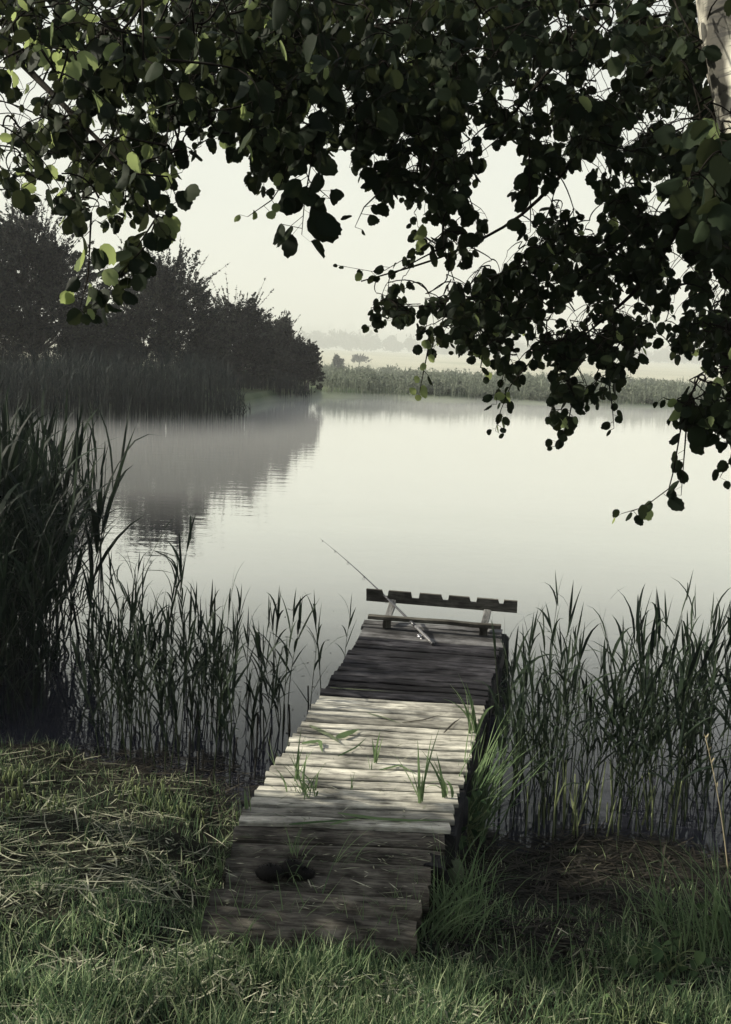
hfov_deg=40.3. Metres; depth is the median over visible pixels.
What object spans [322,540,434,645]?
fishing rod
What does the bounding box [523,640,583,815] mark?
reed
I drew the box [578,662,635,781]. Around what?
reed
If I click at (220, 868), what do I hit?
grass tuft
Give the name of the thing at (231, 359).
tree
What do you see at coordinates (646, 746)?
reed
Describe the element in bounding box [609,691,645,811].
reed
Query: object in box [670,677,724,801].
reed
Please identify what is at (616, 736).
reed
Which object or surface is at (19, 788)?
reed stubble
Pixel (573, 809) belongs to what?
reed stalk
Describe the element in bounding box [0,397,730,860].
water
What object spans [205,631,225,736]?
reed
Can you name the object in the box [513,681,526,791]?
reed
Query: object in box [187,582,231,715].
reed
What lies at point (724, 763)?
reed
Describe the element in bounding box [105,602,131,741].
reed
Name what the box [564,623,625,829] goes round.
reed
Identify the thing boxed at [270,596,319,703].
reed
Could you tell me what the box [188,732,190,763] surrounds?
dead stem
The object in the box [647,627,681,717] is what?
reed
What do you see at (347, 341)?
woods
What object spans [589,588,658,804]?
reed
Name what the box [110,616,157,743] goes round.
reed
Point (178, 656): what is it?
reed
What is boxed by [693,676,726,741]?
reed
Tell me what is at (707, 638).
reed
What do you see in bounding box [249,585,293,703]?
reed
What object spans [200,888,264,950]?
grass tuft
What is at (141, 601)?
reed
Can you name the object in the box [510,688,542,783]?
reed
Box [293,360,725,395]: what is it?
meadow scrub
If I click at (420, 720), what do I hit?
fallen blade
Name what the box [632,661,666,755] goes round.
reed
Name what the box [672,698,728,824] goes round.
reed
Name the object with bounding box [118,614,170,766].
reed
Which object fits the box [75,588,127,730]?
reed
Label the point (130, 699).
reed
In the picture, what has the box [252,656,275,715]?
reed
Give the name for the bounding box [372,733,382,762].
grass tuft
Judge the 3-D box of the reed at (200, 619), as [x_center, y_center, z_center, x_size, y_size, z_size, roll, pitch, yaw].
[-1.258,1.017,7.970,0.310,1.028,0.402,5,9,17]
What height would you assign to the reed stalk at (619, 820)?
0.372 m
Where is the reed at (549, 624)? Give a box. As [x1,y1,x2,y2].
[538,605,574,742]
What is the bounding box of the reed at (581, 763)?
[550,662,590,819]
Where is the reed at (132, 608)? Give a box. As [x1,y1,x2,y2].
[113,576,144,751]
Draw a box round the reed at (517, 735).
[495,684,526,796]
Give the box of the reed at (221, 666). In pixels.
[218,619,226,728]
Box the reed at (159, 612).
[130,605,183,684]
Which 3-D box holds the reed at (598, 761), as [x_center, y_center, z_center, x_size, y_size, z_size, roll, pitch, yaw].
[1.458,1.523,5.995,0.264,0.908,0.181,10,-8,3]
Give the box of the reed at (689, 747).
[671,707,730,830]
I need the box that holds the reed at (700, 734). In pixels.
[650,621,730,802]
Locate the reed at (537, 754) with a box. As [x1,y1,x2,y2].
[517,726,568,817]
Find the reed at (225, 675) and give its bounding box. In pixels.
[218,633,232,717]
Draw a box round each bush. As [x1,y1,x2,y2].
[333,353,344,369]
[351,353,370,362]
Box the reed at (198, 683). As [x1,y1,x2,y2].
[189,631,210,757]
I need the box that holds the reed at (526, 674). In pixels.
[487,649,540,721]
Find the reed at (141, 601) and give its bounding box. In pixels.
[139,558,155,712]
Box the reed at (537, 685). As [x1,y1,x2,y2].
[519,670,549,784]
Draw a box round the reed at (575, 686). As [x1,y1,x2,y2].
[537,660,608,829]
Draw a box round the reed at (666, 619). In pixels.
[632,595,685,787]
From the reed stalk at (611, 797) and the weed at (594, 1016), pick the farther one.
the reed stalk at (611, 797)
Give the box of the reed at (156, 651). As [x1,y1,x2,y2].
[149,626,165,676]
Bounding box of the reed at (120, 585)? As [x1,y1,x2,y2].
[107,551,176,734]
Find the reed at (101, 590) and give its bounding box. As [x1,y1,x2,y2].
[84,562,109,649]
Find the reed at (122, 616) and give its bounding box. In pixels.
[116,597,125,651]
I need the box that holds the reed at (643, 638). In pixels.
[640,611,662,792]
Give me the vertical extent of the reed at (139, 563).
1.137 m
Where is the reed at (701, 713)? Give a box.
[657,677,717,809]
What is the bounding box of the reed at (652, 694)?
[621,649,673,815]
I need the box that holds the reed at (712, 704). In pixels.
[674,643,730,789]
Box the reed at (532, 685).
[520,614,585,810]
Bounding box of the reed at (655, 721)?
[646,670,676,776]
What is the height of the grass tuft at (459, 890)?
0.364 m
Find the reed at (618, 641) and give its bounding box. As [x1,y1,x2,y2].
[587,586,631,780]
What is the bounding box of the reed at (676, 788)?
[631,713,730,842]
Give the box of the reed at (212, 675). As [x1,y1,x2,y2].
[192,627,230,732]
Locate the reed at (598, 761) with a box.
[591,691,620,830]
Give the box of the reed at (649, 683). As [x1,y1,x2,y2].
[627,676,655,796]
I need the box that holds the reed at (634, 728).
[617,695,656,803]
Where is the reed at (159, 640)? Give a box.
[144,620,178,693]
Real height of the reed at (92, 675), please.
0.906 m
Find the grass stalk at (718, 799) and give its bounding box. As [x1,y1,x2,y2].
[704,734,728,872]
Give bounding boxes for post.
[499,655,517,704]
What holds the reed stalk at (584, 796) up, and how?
on the ground at (656, 370)
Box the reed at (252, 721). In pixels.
[238,669,261,753]
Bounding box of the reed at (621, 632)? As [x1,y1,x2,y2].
[612,615,638,757]
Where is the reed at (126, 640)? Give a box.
[93,604,133,734]
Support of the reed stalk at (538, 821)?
in the water
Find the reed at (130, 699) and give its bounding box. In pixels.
[109,661,140,739]
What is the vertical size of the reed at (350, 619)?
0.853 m
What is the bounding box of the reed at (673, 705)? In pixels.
[653,620,703,805]
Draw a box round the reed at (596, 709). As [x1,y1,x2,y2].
[576,627,635,809]
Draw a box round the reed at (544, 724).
[528,695,552,824]
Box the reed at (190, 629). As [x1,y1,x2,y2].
[179,590,196,753]
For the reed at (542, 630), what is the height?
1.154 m
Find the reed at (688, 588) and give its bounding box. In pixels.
[651,572,692,726]
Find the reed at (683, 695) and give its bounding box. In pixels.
[660,682,706,795]
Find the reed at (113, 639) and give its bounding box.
[84,614,124,732]
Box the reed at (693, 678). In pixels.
[672,633,722,817]
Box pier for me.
[201,620,508,964]
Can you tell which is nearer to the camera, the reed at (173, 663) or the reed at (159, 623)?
the reed at (173, 663)
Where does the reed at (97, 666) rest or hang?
in the water
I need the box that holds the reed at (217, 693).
[207,661,234,747]
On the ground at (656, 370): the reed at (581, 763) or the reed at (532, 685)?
the reed at (581, 763)
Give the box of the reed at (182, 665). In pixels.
[157,626,199,711]
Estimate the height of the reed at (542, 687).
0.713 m
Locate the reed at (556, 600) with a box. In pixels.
[539,572,563,763]
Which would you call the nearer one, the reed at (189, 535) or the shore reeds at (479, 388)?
the reed at (189, 535)
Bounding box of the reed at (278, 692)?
[263,645,287,731]
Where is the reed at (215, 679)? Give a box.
[180,638,235,739]
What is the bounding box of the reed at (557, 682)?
[551,626,585,752]
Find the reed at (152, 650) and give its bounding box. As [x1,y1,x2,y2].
[128,626,162,758]
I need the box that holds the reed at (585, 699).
[575,672,619,761]
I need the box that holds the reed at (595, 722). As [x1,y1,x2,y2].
[572,701,607,822]
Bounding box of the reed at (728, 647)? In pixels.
[679,635,730,779]
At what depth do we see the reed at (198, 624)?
7.87 m
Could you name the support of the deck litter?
on the pier
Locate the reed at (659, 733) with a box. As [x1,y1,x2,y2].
[645,700,671,776]
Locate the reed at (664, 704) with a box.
[654,691,694,825]
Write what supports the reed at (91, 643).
in the water
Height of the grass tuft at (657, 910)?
0.362 m
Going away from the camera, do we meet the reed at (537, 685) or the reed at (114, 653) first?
the reed at (537, 685)
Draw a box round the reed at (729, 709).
[715,664,730,744]
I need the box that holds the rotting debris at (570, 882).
[0,738,730,974]
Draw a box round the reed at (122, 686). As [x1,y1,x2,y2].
[111,634,148,736]
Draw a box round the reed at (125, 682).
[116,653,138,763]
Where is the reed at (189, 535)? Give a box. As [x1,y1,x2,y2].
[164,514,195,674]
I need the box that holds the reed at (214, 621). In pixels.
[204,609,237,736]
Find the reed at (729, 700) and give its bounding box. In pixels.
[710,690,730,797]
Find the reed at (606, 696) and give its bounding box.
[595,634,625,785]
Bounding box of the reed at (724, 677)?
[706,653,730,735]
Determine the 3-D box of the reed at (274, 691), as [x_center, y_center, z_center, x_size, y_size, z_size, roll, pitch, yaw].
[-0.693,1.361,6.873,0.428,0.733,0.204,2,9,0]
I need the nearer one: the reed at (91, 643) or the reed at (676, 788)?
the reed at (676, 788)
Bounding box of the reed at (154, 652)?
[144,611,160,713]
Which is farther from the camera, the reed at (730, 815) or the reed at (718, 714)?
the reed at (718, 714)
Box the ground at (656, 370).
[0,314,730,1023]
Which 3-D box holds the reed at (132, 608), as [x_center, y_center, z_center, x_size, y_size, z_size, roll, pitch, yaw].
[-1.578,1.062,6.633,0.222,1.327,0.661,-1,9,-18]
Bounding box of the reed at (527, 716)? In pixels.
[510,632,560,831]
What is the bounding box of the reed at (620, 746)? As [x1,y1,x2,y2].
[603,701,622,805]
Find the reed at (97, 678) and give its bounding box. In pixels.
[90,652,115,735]
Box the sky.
[0,0,730,349]
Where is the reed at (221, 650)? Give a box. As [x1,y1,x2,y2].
[204,591,250,738]
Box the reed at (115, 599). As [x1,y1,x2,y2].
[103,580,146,737]
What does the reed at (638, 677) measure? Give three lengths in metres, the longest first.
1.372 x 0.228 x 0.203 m
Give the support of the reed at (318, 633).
in the water
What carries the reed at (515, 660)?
in the water
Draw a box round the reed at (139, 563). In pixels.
[124,553,145,669]
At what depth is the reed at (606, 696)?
6.51 m
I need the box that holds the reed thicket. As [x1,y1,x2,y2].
[0,380,159,727]
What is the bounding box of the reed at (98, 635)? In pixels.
[86,612,126,689]
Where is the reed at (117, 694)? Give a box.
[84,605,127,765]
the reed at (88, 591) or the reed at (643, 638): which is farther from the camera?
the reed at (88, 591)
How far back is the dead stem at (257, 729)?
7.02 m
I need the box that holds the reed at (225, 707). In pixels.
[202,648,245,764]
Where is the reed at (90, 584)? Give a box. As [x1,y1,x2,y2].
[76,563,115,685]
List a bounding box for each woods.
[150,318,706,355]
[295,327,713,363]
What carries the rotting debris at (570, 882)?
on the ground at (656, 370)
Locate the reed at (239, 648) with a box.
[219,621,251,669]
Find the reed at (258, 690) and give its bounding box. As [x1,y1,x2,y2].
[243,629,295,749]
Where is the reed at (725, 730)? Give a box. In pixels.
[690,688,730,808]
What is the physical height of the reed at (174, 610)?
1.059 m
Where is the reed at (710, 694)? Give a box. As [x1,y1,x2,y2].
[689,655,730,758]
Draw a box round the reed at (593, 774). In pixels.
[566,670,603,828]
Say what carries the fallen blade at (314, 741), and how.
on the pier
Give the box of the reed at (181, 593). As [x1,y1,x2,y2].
[162,554,202,661]
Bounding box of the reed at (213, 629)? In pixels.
[180,591,219,696]
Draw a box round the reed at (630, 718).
[619,662,672,749]
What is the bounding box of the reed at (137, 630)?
[117,579,152,720]
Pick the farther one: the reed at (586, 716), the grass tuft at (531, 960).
the reed at (586, 716)
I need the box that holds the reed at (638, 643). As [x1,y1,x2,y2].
[614,598,661,829]
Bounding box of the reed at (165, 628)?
[153,600,177,681]
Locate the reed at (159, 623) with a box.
[147,591,173,673]
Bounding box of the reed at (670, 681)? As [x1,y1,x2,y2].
[632,635,689,808]
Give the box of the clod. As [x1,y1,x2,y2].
[447,858,465,885]
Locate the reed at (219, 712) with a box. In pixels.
[194,633,248,783]
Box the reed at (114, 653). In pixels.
[100,611,127,709]
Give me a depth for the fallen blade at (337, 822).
5.01 m
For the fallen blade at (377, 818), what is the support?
on the pier
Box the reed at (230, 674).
[195,617,252,752]
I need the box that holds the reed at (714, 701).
[694,649,729,752]
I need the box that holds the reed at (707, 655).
[639,627,719,802]
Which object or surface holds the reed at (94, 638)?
in the water
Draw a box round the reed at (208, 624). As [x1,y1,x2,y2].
[185,605,234,721]
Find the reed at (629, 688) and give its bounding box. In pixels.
[602,649,642,794]
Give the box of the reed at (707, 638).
[686,624,730,786]
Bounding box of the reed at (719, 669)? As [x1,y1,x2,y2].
[693,616,730,752]
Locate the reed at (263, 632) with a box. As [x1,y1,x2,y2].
[249,598,270,695]
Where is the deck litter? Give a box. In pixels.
[223,730,446,910]
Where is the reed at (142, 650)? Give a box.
[122,609,162,769]
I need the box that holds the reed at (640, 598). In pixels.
[623,585,650,726]
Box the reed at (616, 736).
[584,693,641,794]
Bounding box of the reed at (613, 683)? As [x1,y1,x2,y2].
[597,660,648,836]
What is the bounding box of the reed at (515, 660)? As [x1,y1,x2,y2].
[492,626,530,814]
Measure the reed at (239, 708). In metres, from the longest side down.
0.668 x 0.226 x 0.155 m
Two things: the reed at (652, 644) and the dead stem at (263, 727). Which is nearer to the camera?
the reed at (652, 644)
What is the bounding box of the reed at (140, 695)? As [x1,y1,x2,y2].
[120,630,147,761]
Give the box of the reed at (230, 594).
[212,562,246,684]
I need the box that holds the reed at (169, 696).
[148,653,188,775]
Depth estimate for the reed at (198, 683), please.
6.67 m
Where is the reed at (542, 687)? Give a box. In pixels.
[538,664,548,704]
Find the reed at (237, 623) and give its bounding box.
[223,602,244,675]
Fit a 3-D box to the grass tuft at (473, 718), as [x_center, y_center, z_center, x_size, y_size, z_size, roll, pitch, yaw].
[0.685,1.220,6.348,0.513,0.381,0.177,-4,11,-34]
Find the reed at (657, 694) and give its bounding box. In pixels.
[617,650,687,785]
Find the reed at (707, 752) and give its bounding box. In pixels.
[696,653,730,795]
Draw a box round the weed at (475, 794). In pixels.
[459,790,500,852]
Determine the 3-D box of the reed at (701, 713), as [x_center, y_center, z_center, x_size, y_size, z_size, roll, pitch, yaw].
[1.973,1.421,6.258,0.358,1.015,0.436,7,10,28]
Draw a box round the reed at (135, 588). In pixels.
[119,553,150,666]
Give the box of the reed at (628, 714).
[577,624,659,800]
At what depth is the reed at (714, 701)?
6.71 m
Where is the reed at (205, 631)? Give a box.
[197,599,205,682]
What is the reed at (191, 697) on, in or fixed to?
in the water
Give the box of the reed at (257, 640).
[240,615,285,728]
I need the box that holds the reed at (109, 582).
[102,544,121,671]
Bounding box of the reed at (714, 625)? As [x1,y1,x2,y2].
[706,588,729,760]
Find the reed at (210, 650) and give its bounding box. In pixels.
[186,623,228,743]
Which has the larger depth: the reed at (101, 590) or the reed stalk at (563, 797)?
the reed at (101, 590)
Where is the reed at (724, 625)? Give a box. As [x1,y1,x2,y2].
[676,601,730,759]
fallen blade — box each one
[289,820,340,824]
[302,740,322,751]
[309,725,339,742]
[330,818,359,824]
[336,729,358,738]
[338,738,365,755]
[338,812,434,821]
[380,765,415,773]
[402,714,441,722]
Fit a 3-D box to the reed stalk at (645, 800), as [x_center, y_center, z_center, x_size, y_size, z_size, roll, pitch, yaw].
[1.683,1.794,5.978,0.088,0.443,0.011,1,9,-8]
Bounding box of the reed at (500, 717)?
[476,664,514,821]
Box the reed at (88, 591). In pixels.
[77,559,106,725]
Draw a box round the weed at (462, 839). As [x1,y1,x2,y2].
[429,832,466,848]
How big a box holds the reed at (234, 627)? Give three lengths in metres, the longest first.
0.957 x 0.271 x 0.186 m
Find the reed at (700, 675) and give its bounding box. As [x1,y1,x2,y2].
[680,666,715,754]
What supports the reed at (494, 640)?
in the water
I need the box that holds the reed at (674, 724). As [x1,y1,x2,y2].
[659,639,703,803]
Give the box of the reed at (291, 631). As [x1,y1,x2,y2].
[269,591,310,737]
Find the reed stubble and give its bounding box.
[1,762,237,828]
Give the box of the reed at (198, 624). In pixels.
[187,612,216,699]
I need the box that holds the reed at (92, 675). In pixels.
[84,641,121,756]
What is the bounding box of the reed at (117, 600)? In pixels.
[102,561,133,674]
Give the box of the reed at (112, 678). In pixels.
[101,637,123,759]
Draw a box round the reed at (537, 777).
[521,703,559,805]
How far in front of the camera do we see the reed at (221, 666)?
7.06 m
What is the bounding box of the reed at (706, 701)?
[675,666,729,798]
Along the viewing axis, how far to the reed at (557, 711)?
5.78 m
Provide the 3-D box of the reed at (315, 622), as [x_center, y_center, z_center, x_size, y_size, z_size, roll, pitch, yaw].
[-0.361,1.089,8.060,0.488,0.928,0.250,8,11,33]
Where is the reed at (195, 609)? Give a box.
[163,584,216,719]
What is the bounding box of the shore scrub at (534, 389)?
[309,363,702,404]
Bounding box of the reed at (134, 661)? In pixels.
[104,619,148,748]
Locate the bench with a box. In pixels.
[366,588,516,635]
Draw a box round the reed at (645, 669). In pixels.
[608,653,657,817]
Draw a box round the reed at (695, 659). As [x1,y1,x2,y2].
[627,631,712,828]
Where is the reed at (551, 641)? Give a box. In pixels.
[535,635,560,784]
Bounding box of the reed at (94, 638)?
[75,583,104,706]
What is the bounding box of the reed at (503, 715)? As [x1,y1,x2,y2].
[492,684,517,795]
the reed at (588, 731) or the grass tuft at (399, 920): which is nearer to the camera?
the grass tuft at (399, 920)
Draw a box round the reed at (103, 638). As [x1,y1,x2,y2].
[92,608,126,714]
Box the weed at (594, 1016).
[589,993,665,1023]
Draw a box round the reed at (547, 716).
[535,665,554,787]
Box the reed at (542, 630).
[522,606,561,723]
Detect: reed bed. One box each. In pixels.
[0,335,250,427]
[203,364,313,400]
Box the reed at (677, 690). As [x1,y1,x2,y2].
[668,646,696,764]
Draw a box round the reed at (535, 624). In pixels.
[504,601,560,694]
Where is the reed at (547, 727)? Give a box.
[541,689,572,778]
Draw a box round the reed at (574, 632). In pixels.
[559,626,595,747]
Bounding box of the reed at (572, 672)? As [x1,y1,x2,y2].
[544,620,594,771]
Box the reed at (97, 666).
[79,640,110,736]
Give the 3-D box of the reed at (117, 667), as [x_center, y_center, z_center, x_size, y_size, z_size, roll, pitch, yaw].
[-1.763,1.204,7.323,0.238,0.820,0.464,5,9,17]
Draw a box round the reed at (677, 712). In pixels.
[658,632,700,833]
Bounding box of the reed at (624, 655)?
[613,638,642,788]
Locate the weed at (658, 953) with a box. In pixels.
[622,930,711,983]
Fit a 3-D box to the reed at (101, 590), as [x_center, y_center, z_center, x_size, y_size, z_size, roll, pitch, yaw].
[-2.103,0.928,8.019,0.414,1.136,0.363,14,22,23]
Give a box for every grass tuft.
[150,867,260,945]
[185,841,228,887]
[191,873,223,917]
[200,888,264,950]
[223,875,350,950]
[231,884,281,947]
[238,777,250,810]
[264,853,348,934]
[271,757,323,799]
[284,817,315,856]
[286,843,318,883]
[290,733,311,780]
[307,886,399,960]
[334,827,374,869]
[363,867,439,961]
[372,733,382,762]
[382,883,443,950]
[395,730,438,803]
[400,822,520,918]
[401,823,537,916]
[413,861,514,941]
[414,862,513,964]
[423,752,453,797]
[445,678,491,736]
[450,706,545,831]
[458,729,552,846]
[469,912,602,989]
[557,883,676,994]
[586,830,704,942]
[614,827,730,969]
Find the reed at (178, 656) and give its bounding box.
[166,626,204,716]
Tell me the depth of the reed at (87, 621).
8.25 m
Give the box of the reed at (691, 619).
[673,578,695,772]
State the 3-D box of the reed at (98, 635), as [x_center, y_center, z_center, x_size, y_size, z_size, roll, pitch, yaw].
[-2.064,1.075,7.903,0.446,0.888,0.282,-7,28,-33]
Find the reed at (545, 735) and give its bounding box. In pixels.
[536,699,569,813]
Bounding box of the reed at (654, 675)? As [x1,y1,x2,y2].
[641,627,661,765]
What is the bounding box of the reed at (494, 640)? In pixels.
[474,607,525,801]
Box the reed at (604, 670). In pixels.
[574,637,629,773]
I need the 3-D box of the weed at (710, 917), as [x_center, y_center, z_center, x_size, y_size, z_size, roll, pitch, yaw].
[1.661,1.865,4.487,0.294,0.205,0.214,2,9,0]
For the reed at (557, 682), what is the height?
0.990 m
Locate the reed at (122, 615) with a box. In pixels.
[74,519,182,732]
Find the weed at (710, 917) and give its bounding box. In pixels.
[696,901,730,944]
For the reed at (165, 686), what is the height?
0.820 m
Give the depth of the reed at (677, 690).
6.94 m
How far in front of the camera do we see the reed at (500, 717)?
5.89 m
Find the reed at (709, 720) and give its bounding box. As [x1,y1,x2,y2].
[707,708,730,787]
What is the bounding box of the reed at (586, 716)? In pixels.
[571,642,622,759]
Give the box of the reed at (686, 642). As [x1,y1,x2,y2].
[676,610,700,713]
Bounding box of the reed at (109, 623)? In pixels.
[69,593,124,708]
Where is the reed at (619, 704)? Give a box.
[589,655,644,828]
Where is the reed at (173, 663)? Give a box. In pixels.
[153,624,183,736]
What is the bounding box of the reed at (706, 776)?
[677,721,722,832]
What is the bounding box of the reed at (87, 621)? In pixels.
[54,572,102,653]
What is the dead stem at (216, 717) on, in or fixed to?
in the water
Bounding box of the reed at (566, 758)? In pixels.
[527,667,589,778]
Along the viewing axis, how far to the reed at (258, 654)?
7.32 m
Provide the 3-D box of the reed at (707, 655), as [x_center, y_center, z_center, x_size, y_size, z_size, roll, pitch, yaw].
[1.897,1.275,6.223,0.437,1.333,0.366,9,9,-18]
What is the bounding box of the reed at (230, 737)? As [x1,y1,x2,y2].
[182,642,253,786]
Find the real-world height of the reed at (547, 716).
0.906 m
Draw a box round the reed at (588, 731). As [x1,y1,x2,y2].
[565,675,606,783]
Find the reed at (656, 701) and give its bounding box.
[622,649,671,791]
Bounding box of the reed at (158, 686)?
[147,635,184,751]
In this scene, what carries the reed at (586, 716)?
in the water
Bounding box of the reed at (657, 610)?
[647,587,692,799]
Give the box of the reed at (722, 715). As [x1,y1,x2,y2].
[698,628,730,753]
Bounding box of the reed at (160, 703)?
[120,597,180,756]
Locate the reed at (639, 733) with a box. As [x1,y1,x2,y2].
[614,683,653,823]
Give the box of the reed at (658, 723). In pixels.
[642,646,683,831]
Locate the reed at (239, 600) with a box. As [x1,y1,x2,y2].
[226,586,258,673]
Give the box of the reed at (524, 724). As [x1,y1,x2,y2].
[493,708,541,807]
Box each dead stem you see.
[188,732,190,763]
[197,751,198,774]
[216,703,217,729]
[232,743,236,771]
[254,749,256,778]
[257,715,258,745]
[263,706,264,742]
[268,727,271,744]
[288,713,289,737]
[307,686,308,707]
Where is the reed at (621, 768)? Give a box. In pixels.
[616,721,646,829]
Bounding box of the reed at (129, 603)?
[120,582,174,749]
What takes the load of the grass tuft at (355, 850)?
on the pier
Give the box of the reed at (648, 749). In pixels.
[621,696,672,813]
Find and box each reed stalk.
[525,786,527,835]
[537,807,539,837]
[552,772,566,838]
[563,761,564,829]
[564,760,566,822]
[568,786,574,834]
[570,784,577,837]
[571,774,575,822]
[576,794,588,835]
[578,775,591,822]
[594,761,605,836]
[605,796,616,839]
[606,802,607,822]
[610,759,613,833]
[617,798,620,840]
[635,802,637,830]
[641,786,654,824]
[642,776,647,829]
[648,766,653,831]
[650,813,652,835]
[665,746,685,821]
[673,781,681,841]
[722,779,724,840]
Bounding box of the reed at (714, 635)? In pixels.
[693,610,721,720]
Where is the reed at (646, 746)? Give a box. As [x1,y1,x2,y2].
[644,699,691,789]
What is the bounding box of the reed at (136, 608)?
[106,585,157,701]
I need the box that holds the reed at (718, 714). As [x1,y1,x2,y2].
[707,653,730,743]
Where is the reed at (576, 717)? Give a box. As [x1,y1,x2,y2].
[554,630,594,761]
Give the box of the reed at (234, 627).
[213,604,237,725]
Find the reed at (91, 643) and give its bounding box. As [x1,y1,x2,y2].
[78,610,118,709]
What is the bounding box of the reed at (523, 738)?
[499,679,567,819]
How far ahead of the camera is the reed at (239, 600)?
7.79 m
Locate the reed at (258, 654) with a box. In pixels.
[245,626,295,730]
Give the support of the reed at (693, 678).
in the water
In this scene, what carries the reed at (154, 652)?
in the water
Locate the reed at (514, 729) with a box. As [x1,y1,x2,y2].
[497,611,543,828]
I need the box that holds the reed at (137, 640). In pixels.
[124,608,157,714]
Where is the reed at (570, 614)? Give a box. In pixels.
[532,580,601,805]
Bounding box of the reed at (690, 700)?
[663,657,708,747]
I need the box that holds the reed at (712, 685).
[693,639,730,839]
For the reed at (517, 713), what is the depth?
5.90 m
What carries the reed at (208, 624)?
in the water
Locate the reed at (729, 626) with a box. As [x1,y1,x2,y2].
[724,605,730,688]
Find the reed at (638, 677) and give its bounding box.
[629,595,663,769]
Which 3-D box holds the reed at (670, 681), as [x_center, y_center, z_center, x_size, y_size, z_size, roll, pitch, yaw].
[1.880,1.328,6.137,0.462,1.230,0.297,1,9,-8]
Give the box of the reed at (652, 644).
[617,615,665,804]
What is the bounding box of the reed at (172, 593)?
[155,571,193,673]
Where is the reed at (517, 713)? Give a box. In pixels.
[489,645,553,823]
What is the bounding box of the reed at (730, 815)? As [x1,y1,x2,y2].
[719,702,730,836]
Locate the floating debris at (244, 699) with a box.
[170,609,340,773]
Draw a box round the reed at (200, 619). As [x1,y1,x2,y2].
[187,580,212,695]
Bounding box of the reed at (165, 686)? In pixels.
[141,647,182,749]
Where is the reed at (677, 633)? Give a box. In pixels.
[634,615,712,796]
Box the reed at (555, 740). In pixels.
[540,603,591,813]
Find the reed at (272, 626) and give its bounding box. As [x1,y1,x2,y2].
[259,600,296,716]
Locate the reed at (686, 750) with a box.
[658,661,708,819]
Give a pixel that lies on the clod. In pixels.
(455, 868)
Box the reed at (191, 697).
[157,626,212,750]
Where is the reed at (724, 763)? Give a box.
[711,679,730,827]
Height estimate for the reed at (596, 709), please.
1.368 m
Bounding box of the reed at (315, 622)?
[302,593,353,690]
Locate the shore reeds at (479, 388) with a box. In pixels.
[317,366,726,406]
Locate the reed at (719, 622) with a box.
[682,597,729,783]
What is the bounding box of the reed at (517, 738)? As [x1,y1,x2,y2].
[509,676,540,812]
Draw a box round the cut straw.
[0,741,730,1023]
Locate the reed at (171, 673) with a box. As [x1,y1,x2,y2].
[148,601,203,766]
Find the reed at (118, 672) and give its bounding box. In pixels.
[98,625,130,748]
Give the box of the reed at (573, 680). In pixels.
[563,652,594,737]
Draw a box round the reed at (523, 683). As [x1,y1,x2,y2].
[521,655,529,718]
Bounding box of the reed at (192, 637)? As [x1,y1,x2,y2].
[158,612,217,766]
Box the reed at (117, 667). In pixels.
[98,626,136,719]
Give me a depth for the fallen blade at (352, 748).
5.93 m
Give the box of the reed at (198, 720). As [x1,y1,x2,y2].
[190,642,210,749]
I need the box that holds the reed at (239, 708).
[233,666,252,734]
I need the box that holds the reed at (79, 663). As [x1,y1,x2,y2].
[51,622,110,757]
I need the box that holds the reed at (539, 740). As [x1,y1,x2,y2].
[528,689,573,794]
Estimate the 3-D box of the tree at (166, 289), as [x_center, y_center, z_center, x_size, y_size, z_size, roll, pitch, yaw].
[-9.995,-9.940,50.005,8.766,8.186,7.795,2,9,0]
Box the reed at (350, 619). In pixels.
[335,595,355,656]
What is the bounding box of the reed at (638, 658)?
[616,638,661,725]
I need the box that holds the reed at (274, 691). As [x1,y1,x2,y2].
[242,655,290,749]
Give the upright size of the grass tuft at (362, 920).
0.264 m
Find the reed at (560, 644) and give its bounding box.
[551,623,595,747]
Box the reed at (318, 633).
[293,624,330,709]
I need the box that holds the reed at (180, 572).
[170,533,186,688]
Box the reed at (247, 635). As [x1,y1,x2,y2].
[237,606,256,702]
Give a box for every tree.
[0,0,339,325]
[0,177,128,367]
[0,211,77,353]
[50,279,141,377]
[89,234,256,380]
[178,319,246,387]
[205,271,288,389]
[234,0,730,525]
[243,310,309,380]
[287,336,325,391]
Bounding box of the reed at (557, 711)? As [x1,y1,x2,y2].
[523,662,584,836]
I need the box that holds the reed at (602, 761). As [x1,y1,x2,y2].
[588,695,639,784]
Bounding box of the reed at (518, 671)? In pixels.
[484,632,534,779]
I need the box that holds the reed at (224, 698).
[191,636,244,760]
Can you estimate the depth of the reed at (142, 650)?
6.35 m
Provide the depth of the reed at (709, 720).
6.30 m
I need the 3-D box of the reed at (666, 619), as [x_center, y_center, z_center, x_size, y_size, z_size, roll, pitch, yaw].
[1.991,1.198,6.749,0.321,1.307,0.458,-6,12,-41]
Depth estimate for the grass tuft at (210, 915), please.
4.26 m
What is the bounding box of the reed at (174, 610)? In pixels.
[158,557,199,670]
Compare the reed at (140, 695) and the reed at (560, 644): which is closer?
the reed at (140, 695)
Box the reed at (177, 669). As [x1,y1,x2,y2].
[166,632,187,709]
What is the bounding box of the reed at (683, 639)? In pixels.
[656,619,693,808]
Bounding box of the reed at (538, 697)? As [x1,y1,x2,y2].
[525,689,552,796]
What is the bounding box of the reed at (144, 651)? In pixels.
[132,587,168,734]
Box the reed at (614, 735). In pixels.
[583,700,642,792]
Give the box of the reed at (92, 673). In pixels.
[86,653,105,718]

